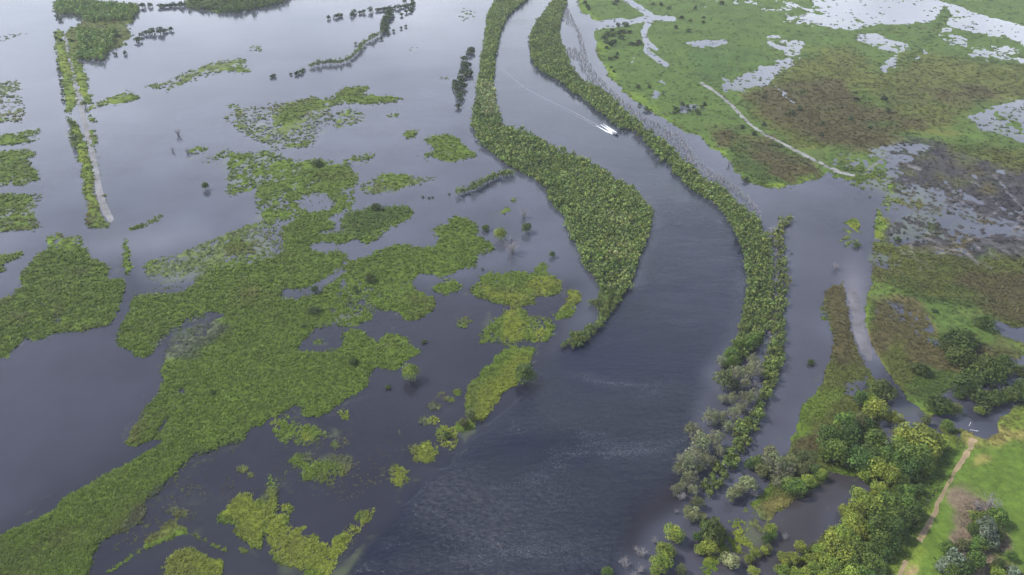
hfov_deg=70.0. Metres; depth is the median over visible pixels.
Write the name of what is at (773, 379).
mangrove tree
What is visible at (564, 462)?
flood water
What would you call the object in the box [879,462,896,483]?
broadleaf tree
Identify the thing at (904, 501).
broadleaf tree
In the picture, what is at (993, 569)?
garden tree
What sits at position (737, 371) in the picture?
sapling
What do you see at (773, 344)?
mangrove tree
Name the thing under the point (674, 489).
sapling
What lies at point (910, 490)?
broadleaf tree
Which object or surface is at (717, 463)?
mangrove tree
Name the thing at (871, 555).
broadleaf tree
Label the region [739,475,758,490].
pale tree
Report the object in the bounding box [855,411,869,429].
broadleaf tree
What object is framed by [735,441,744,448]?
mangrove tree
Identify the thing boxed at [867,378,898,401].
roadside tree
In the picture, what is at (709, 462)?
sapling
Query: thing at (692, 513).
island tree
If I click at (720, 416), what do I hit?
sapling
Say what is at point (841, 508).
broadleaf tree
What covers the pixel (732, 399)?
sapling
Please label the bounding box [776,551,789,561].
island tree
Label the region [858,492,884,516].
broadleaf tree
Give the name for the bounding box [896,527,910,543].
broadleaf tree
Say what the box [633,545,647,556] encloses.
bare tree
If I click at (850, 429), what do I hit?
broadleaf tree
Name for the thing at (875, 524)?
broadleaf tree
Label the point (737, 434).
mangrove tree
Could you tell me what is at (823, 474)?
broadleaf tree
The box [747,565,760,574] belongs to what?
island tree
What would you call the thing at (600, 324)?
mangrove tree
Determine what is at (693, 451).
sapling
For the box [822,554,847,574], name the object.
broadleaf tree
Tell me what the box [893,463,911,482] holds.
broadleaf tree
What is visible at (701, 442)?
sapling
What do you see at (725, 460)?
mangrove tree
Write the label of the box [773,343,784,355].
mangrove tree
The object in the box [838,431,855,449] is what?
broadleaf tree
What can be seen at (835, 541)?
broadleaf tree
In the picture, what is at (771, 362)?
mangrove tree
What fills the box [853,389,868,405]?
broadleaf tree
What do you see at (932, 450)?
broadleaf tree
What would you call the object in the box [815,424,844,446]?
broadleaf tree
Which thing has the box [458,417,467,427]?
lone tree
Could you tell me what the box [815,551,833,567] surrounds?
broadleaf tree
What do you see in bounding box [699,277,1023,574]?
bank grass
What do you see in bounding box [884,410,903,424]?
shrub
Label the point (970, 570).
garden tree
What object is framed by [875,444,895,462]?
broadleaf tree
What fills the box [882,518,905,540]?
broadleaf tree
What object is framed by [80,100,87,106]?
levee tree
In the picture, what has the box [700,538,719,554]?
island tree
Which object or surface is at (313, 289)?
shrub
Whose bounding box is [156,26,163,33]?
tree
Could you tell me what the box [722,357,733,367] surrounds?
bank tree
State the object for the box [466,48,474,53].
flooded tree
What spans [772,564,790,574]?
island tree
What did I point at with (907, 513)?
broadleaf tree
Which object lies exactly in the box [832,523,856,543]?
broadleaf tree
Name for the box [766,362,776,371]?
mangrove tree
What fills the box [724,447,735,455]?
mangrove tree
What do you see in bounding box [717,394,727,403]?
sapling
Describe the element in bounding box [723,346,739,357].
bank tree
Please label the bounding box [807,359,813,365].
shrub
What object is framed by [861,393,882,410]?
broadleaf tree
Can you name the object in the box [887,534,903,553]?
broadleaf tree
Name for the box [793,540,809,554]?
island tree
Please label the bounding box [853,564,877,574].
broadleaf tree
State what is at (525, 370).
lone tree
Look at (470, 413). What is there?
lone tree
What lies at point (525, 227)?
lone tree
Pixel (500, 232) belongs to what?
lone tree
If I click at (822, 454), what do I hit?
broadleaf tree
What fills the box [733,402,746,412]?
sapling
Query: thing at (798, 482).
tree
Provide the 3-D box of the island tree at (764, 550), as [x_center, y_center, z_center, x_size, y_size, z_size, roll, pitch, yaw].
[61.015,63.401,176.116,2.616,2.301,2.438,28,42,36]
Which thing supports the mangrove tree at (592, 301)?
in the flood water
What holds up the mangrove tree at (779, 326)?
in the flood water
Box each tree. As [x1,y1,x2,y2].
[67,128,75,136]
[68,133,77,142]
[70,141,77,147]
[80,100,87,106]
[148,28,155,33]
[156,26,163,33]
[306,305,320,315]
[311,159,323,165]
[364,273,375,282]
[371,203,381,211]
[380,25,390,31]
[385,9,392,15]
[401,363,420,380]
[451,81,460,87]
[455,92,462,99]
[458,68,465,75]
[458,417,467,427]
[460,83,467,88]
[464,408,474,419]
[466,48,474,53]
[493,227,507,240]
[502,237,522,253]
[515,362,536,384]
[520,208,528,217]
[521,223,531,232]
[577,335,585,342]
[586,323,592,331]
[587,298,595,305]
[595,320,603,327]
[601,565,613,574]
[613,296,622,303]
[619,557,628,567]
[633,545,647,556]
[636,562,645,571]
[649,550,673,573]
[649,566,659,574]
[655,541,676,559]
[663,522,686,543]
[673,446,701,473]
[675,563,686,574]
[676,492,685,499]
[681,469,699,484]
[682,506,699,522]
[688,495,704,508]
[692,531,702,541]
[694,544,704,555]
[698,512,707,520]
[699,478,709,489]
[699,516,726,545]
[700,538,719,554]
[706,487,713,497]
[710,474,716,485]
[712,465,718,472]
[712,479,723,489]
[713,459,723,467]
[718,553,726,561]
[719,470,728,478]
[721,551,739,569]
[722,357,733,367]
[722,455,736,468]
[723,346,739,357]
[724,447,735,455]
[725,486,740,501]
[727,355,742,366]
[728,450,734,462]
[732,338,747,349]
[732,429,739,437]
[732,440,740,446]
[732,453,740,467]
[733,421,746,433]
[733,481,747,495]
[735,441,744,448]
[736,418,749,426]
[736,444,744,453]
[738,325,745,331]
[738,433,751,446]
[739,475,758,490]
[741,350,749,357]
[741,429,748,435]
[743,335,756,349]
[743,552,754,564]
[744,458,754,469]
[745,321,752,330]
[746,422,752,432]
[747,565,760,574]
[749,331,761,343]
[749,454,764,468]
[749,487,759,495]
[750,547,761,558]
[752,424,759,431]
[754,407,766,420]
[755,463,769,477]
[760,545,768,554]
[761,312,768,318]
[761,361,770,369]
[761,380,771,386]
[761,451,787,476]
[761,532,771,544]
[762,386,773,398]
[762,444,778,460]
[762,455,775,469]
[762,523,778,533]
[764,339,775,348]
[765,543,772,553]
[766,346,775,354]
[766,359,777,368]
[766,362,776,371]
[767,375,778,385]
[768,370,779,379]
[768,531,777,540]
[770,319,779,327]
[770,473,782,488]
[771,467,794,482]
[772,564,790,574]
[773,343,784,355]
[774,356,785,364]
[774,359,782,370]
[775,313,781,320]
[775,323,783,330]
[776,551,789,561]
[779,334,787,341]
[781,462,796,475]
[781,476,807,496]
[781,558,790,566]
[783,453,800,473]
[784,566,801,574]
[788,551,800,563]
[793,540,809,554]
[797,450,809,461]
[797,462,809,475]
[798,566,811,574]
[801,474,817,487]
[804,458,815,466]
[804,552,820,562]
[806,560,824,574]
[809,464,822,475]
[810,543,827,556]
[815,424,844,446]
[815,469,828,479]
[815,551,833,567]
[817,446,831,460]
[818,567,837,574]
[819,530,849,562]
[820,438,849,464]
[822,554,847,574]
[826,525,838,536]
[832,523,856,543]
[833,411,855,430]
[834,544,859,567]
[837,503,847,516]
[838,421,863,446]
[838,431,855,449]
[840,508,865,530]
[842,498,865,516]
[842,563,860,574]
[843,554,862,571]
[845,444,876,471]
[845,534,862,553]
[848,520,869,539]
[849,485,866,505]
[850,540,875,559]
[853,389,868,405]
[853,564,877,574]
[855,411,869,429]
[856,444,879,458]
[857,466,872,482]
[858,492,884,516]
[858,556,878,573]
[859,548,880,566]
[860,416,874,433]
[860,507,881,520]
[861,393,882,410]
[861,397,891,420]
[862,428,893,451]
[864,455,886,480]
[864,515,890,537]
[866,541,884,558]
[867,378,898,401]
[868,529,891,549]
[869,480,888,494]
[874,567,889,574]
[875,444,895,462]
[875,490,899,509]
[875,556,887,573]
[877,504,890,521]
[877,543,894,561]
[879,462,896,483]
[882,466,902,486]
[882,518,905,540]
[883,505,904,525]
[886,451,904,466]
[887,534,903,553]
[888,434,907,448]
[889,484,905,496]
[891,425,911,444]
[892,441,916,460]
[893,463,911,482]
[893,474,910,486]
[894,507,916,528]
[895,492,916,509]
[896,422,943,460]
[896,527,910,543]
[899,443,933,470]
[899,484,916,497]
[900,455,920,481]
[907,362,932,376]
[907,500,926,516]
[907,512,923,530]
[920,440,940,459]
[921,461,936,473]
[923,394,955,413]
[925,433,951,450]
[929,328,979,350]
[934,556,951,573]
[936,339,954,350]
[939,539,956,552]
[943,562,962,574]
[944,348,957,359]
[945,345,983,366]
[945,547,966,568]
[948,372,986,396]
[950,402,962,415]
[952,391,965,398]
[953,537,972,551]
[955,559,974,574]
[960,367,981,382]
[961,329,980,345]
[965,551,986,570]
[966,522,981,535]
[967,509,987,524]
[967,541,981,553]
[968,388,1000,414]
[969,358,1013,388]
[970,533,990,550]
[972,313,998,332]
[972,497,987,509]
[973,406,985,414]
[976,514,1000,541]
[977,352,996,363]
[981,491,1003,509]
[985,535,1000,549]
[986,504,1009,526]
[987,557,1006,571]
[988,388,1008,404]
[989,564,1006,574]
[990,525,1005,541]
[991,361,1013,375]
[992,354,1018,370]
[1001,386,1023,401]
[1003,549,1017,561]
[1005,564,1020,574]
[1011,378,1023,391]
[1012,364,1023,379]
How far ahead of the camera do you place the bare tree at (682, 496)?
189.64 m
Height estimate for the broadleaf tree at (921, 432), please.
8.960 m
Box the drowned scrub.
[563,4,779,351]
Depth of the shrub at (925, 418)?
211.62 m
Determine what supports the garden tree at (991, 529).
on the ground at (980, 476)
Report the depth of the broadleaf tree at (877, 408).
212.03 m
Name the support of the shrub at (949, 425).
on the ground at (980, 476)
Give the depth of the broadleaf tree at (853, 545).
174.74 m
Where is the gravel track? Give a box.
[699,82,854,176]
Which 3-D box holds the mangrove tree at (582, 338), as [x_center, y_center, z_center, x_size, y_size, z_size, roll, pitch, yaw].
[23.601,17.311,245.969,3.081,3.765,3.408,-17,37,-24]
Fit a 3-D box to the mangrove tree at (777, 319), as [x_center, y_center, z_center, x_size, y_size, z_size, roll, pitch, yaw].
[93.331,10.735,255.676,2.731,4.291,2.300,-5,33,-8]
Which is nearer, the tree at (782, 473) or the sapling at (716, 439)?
the tree at (782, 473)
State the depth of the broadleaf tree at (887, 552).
173.30 m
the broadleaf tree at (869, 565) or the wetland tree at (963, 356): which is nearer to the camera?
the broadleaf tree at (869, 565)
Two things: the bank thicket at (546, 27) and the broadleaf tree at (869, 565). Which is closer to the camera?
the broadleaf tree at (869, 565)
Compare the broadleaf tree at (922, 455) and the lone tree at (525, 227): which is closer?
the broadleaf tree at (922, 455)
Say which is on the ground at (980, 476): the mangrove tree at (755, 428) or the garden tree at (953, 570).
the garden tree at (953, 570)
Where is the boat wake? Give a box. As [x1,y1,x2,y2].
[597,124,616,133]
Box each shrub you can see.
[201,182,208,188]
[310,285,318,292]
[347,357,358,364]
[351,285,358,291]
[442,431,450,438]
[455,187,461,194]
[471,181,478,188]
[478,177,484,186]
[481,224,489,231]
[548,251,555,257]
[617,34,625,39]
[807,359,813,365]
[853,241,860,247]
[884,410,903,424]
[912,483,925,494]
[920,413,930,424]
[940,419,954,430]
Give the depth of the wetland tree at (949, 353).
238.17 m
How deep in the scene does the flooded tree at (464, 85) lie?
472.71 m
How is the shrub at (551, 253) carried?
in the flood water
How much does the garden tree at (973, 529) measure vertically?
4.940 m
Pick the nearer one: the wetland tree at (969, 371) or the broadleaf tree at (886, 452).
the broadleaf tree at (886, 452)
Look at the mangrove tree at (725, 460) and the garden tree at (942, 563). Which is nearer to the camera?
the garden tree at (942, 563)
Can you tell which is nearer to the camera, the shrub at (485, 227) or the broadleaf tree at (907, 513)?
the broadleaf tree at (907, 513)
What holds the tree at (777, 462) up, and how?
on the ground at (980, 476)
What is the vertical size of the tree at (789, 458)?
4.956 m
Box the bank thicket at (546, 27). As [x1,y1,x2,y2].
[528,0,776,314]
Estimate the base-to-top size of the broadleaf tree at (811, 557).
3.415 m
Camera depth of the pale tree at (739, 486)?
190.19 m
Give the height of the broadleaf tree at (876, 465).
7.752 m
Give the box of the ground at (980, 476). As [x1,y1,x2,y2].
[0,0,1023,574]
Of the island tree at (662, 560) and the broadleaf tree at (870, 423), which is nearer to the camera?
the island tree at (662, 560)
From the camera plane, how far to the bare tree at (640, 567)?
171.57 m
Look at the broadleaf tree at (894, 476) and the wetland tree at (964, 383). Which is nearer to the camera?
the broadleaf tree at (894, 476)
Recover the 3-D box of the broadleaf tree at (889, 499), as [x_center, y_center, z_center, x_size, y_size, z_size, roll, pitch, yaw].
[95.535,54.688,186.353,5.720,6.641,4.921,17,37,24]
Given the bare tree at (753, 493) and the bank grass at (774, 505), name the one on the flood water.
the bare tree at (753, 493)
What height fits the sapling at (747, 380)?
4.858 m
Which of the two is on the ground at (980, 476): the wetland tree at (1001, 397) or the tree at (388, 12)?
the wetland tree at (1001, 397)
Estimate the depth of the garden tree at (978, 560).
170.83 m
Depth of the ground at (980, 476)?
343.11 m
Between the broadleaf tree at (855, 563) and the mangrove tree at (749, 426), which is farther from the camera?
the mangrove tree at (749, 426)
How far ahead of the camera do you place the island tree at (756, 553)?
174.29 m
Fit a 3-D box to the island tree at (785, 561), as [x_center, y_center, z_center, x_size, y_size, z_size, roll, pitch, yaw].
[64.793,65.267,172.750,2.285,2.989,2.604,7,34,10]
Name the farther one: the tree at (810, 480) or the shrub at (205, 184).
the shrub at (205, 184)
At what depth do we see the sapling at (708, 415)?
211.22 m
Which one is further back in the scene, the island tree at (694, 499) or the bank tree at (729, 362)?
the bank tree at (729, 362)
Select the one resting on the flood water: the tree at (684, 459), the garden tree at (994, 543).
the tree at (684, 459)
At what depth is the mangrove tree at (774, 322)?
252.07 m
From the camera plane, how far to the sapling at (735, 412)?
213.12 m
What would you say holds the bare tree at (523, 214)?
on the flood water
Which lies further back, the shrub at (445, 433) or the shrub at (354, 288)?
the shrub at (354, 288)
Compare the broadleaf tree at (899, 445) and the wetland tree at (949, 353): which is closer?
the broadleaf tree at (899, 445)
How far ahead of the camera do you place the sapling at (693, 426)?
207.95 m
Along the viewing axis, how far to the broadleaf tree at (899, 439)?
202.01 m
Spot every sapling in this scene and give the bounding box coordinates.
[671,461,684,474]
[671,483,681,495]
[677,479,687,491]
[684,421,699,435]
[687,483,698,494]
[689,428,711,450]
[689,447,701,457]
[694,459,705,472]
[697,449,711,462]
[700,455,715,468]
[701,407,720,425]
[706,430,725,449]
[711,368,736,390]
[711,408,725,423]
[713,444,724,457]
[715,355,726,366]
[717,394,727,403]
[720,410,728,419]
[721,419,735,431]
[726,391,739,404]
[727,406,740,421]
[729,365,747,379]
[731,379,740,389]
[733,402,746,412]
[738,391,747,402]
[740,374,751,389]
[741,360,764,378]
[741,388,760,404]
[747,352,760,364]
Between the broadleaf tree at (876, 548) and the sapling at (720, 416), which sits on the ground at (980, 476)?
the broadleaf tree at (876, 548)
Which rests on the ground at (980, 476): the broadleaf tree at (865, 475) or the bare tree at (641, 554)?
the broadleaf tree at (865, 475)
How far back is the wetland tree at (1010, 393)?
220.80 m
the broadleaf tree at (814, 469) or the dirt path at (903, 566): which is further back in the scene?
the broadleaf tree at (814, 469)
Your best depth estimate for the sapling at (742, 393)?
220.69 m
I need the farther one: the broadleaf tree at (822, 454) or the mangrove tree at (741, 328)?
the mangrove tree at (741, 328)
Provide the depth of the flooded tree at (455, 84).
472.68 m
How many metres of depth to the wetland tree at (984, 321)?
251.40 m
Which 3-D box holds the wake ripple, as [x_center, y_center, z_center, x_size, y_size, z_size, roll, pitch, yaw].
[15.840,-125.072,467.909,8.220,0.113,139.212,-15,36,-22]
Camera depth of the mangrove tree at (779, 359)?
234.71 m
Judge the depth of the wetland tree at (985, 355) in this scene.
235.28 m
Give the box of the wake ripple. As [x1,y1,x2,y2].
[497,65,599,126]
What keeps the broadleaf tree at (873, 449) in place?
on the ground at (980, 476)
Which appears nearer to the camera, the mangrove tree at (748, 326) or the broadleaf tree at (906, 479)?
the broadleaf tree at (906, 479)
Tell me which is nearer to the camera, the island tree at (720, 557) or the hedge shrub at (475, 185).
the island tree at (720, 557)
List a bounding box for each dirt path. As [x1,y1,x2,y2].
[897,559,908,574]
[917,437,977,542]
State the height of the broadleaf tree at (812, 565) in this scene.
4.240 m
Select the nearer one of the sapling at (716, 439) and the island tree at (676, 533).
the island tree at (676, 533)
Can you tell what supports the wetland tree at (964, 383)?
on the ground at (980, 476)
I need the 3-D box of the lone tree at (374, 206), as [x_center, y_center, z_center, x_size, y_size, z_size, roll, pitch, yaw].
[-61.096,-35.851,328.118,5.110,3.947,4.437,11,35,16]
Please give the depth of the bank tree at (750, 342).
240.69 m
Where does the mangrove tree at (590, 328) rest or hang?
in the flood water
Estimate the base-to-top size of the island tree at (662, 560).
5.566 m
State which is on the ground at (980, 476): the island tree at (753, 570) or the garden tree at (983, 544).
the garden tree at (983, 544)
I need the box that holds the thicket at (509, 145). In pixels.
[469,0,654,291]
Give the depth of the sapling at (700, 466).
196.97 m
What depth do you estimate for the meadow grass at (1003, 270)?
405.90 m
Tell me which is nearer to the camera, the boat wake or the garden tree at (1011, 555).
the garden tree at (1011, 555)
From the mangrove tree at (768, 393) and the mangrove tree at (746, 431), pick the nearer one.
the mangrove tree at (746, 431)
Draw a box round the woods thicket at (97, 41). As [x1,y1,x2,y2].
[52,0,282,59]
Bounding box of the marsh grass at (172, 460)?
[0,0,589,574]
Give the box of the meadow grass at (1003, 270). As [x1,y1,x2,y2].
[591,0,1023,279]
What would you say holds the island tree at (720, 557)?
in the flood water
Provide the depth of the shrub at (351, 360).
236.00 m
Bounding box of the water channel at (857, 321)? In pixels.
[847,290,872,360]
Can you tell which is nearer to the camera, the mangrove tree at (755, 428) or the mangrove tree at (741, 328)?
the mangrove tree at (755, 428)
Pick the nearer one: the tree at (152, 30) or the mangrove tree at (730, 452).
the mangrove tree at (730, 452)
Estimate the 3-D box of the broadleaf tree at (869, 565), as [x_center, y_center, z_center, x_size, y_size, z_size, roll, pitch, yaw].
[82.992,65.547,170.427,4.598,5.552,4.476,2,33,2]
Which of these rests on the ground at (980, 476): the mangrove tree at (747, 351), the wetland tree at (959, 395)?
the wetland tree at (959, 395)
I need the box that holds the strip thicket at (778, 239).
[771,213,794,314]
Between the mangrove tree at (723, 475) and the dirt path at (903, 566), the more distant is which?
the mangrove tree at (723, 475)
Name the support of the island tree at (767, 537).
on the ground at (980, 476)
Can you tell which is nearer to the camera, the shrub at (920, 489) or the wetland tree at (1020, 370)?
the shrub at (920, 489)
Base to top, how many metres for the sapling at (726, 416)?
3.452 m
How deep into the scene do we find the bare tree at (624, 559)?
172.85 m
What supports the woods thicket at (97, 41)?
on the ground at (980, 476)
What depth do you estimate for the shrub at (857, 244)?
300.16 m
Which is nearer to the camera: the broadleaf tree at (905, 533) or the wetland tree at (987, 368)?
the broadleaf tree at (905, 533)
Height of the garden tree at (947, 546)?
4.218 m
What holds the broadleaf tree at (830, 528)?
on the ground at (980, 476)
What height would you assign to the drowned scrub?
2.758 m
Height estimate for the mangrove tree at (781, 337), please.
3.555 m
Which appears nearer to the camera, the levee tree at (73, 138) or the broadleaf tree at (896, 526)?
the broadleaf tree at (896, 526)
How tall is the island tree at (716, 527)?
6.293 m
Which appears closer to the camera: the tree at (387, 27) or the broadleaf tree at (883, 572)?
the broadleaf tree at (883, 572)
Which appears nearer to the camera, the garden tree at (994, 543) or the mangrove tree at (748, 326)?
the garden tree at (994, 543)
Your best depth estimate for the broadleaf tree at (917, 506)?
182.97 m
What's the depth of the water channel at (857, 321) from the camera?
254.87 m
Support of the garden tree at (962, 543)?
on the ground at (980, 476)
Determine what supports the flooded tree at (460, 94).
in the flood water
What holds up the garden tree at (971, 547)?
on the ground at (980, 476)
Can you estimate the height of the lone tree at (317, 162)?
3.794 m
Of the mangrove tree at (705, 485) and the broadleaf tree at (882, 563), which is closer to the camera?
the broadleaf tree at (882, 563)
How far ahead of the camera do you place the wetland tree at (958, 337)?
240.71 m
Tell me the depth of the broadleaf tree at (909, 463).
193.26 m
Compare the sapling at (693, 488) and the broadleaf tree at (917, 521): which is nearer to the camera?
the broadleaf tree at (917, 521)
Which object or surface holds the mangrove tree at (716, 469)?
in the flood water
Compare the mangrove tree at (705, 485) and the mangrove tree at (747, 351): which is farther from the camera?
the mangrove tree at (747, 351)
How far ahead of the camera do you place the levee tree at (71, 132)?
400.64 m
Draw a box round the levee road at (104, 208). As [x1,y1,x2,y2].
[65,33,113,221]
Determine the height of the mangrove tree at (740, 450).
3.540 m
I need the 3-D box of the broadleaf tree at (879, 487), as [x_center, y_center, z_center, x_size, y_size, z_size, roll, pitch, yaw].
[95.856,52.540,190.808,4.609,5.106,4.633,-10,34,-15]
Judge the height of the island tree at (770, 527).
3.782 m
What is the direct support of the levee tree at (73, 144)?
on the ground at (980, 476)
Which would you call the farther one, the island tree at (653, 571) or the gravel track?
the gravel track
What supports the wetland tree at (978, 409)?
on the ground at (980, 476)
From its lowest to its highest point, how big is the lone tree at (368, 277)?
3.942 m
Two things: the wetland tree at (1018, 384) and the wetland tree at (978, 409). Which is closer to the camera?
the wetland tree at (978, 409)
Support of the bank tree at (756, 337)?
on the flood water
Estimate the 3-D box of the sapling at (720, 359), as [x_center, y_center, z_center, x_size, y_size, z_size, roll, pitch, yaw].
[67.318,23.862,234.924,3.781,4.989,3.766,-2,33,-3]
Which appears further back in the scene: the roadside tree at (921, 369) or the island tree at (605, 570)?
the roadside tree at (921, 369)
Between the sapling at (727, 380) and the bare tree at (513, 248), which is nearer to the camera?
the sapling at (727, 380)
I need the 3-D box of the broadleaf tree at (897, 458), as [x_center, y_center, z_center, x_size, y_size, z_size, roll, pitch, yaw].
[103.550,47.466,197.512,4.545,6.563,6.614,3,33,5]
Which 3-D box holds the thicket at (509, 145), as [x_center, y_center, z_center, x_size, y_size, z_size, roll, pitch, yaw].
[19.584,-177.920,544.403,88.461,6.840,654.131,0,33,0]
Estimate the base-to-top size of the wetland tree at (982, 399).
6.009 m
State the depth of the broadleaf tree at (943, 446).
202.56 m
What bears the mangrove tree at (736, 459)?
in the flood water
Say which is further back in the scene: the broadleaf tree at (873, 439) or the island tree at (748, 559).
the broadleaf tree at (873, 439)
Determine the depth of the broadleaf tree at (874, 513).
182.44 m
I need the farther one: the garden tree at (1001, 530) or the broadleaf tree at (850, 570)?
the garden tree at (1001, 530)
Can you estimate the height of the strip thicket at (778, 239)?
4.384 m
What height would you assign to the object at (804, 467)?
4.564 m
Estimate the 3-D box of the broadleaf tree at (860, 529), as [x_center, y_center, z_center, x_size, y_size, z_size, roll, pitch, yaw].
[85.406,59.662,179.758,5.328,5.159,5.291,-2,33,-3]
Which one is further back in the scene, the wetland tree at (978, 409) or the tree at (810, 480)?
the wetland tree at (978, 409)
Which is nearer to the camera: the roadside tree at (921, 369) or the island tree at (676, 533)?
the island tree at (676, 533)
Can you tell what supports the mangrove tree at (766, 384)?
in the flood water
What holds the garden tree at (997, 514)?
on the ground at (980, 476)
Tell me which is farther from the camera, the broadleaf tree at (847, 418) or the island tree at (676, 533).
the broadleaf tree at (847, 418)
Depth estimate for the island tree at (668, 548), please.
173.96 m
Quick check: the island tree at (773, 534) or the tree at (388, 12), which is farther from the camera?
the tree at (388, 12)
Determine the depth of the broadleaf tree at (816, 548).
174.21 m
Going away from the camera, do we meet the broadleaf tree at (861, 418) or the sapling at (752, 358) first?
the broadleaf tree at (861, 418)
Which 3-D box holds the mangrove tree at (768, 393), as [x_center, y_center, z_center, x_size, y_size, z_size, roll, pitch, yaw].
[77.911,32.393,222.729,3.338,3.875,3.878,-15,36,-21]
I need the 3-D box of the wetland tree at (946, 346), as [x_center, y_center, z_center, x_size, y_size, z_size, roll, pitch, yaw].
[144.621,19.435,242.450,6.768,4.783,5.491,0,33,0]
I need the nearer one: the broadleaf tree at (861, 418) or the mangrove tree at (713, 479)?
the mangrove tree at (713, 479)
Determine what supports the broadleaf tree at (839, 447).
on the ground at (980, 476)
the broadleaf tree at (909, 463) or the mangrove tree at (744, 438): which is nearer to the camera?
the broadleaf tree at (909, 463)
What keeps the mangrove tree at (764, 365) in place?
in the flood water
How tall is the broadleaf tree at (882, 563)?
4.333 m
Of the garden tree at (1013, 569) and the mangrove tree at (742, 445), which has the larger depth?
the mangrove tree at (742, 445)
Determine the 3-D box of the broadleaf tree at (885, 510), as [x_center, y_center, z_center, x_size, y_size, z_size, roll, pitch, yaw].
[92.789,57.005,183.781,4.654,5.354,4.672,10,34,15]
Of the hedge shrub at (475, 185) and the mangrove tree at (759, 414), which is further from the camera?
the hedge shrub at (475, 185)
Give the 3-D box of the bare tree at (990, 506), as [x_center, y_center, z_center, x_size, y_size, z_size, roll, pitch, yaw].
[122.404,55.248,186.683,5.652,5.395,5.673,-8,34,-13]
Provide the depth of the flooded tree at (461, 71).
496.53 m
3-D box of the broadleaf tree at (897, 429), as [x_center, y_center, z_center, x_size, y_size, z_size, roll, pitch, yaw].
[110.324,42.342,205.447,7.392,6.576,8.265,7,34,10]
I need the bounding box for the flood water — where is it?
[0,0,1023,574]
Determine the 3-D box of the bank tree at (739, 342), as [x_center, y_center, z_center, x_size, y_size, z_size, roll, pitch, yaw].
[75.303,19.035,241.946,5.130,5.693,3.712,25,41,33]
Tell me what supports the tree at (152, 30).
in the flood water
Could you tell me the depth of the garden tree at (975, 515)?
181.83 m
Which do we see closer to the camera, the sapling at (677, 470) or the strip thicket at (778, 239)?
the sapling at (677, 470)
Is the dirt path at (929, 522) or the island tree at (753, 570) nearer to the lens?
the island tree at (753, 570)
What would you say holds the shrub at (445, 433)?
on the flood water
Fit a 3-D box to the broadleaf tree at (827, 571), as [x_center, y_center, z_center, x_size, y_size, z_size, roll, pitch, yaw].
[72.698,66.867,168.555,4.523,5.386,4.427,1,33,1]
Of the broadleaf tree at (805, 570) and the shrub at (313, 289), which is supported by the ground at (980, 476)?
the broadleaf tree at (805, 570)
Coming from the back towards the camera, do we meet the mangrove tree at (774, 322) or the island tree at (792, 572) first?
the mangrove tree at (774, 322)
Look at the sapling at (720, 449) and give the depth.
201.39 m
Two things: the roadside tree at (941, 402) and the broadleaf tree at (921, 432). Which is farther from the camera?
the roadside tree at (941, 402)
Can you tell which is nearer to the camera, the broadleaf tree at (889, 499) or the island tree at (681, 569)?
the island tree at (681, 569)
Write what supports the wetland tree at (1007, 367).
on the ground at (980, 476)
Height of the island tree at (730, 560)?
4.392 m
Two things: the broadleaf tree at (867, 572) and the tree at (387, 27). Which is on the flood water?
the tree at (387, 27)
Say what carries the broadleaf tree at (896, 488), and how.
on the ground at (980, 476)
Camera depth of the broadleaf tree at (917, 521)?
181.04 m
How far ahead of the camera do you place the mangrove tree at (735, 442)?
204.63 m
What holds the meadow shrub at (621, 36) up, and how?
on the ground at (980, 476)
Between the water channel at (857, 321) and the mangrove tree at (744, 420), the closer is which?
the mangrove tree at (744, 420)
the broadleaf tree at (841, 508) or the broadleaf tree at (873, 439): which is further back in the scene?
the broadleaf tree at (873, 439)
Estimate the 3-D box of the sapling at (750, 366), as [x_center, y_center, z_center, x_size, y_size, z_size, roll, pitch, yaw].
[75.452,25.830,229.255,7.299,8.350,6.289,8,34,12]
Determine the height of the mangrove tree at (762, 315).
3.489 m
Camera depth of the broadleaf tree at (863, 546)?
172.84 m
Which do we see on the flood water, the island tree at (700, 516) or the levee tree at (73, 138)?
the island tree at (700, 516)
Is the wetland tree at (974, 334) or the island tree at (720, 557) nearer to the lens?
the island tree at (720, 557)
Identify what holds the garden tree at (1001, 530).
on the ground at (980, 476)
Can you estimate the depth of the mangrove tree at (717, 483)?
192.11 m
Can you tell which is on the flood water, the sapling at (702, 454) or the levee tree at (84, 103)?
the sapling at (702, 454)
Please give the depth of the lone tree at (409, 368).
228.33 m
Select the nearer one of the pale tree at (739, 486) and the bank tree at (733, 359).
the pale tree at (739, 486)
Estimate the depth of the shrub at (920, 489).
190.72 m
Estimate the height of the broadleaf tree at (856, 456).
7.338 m
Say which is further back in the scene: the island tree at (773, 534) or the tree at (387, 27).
the tree at (387, 27)
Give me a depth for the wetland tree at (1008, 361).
233.00 m
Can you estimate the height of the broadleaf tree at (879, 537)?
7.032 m
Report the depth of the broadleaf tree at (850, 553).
171.16 m

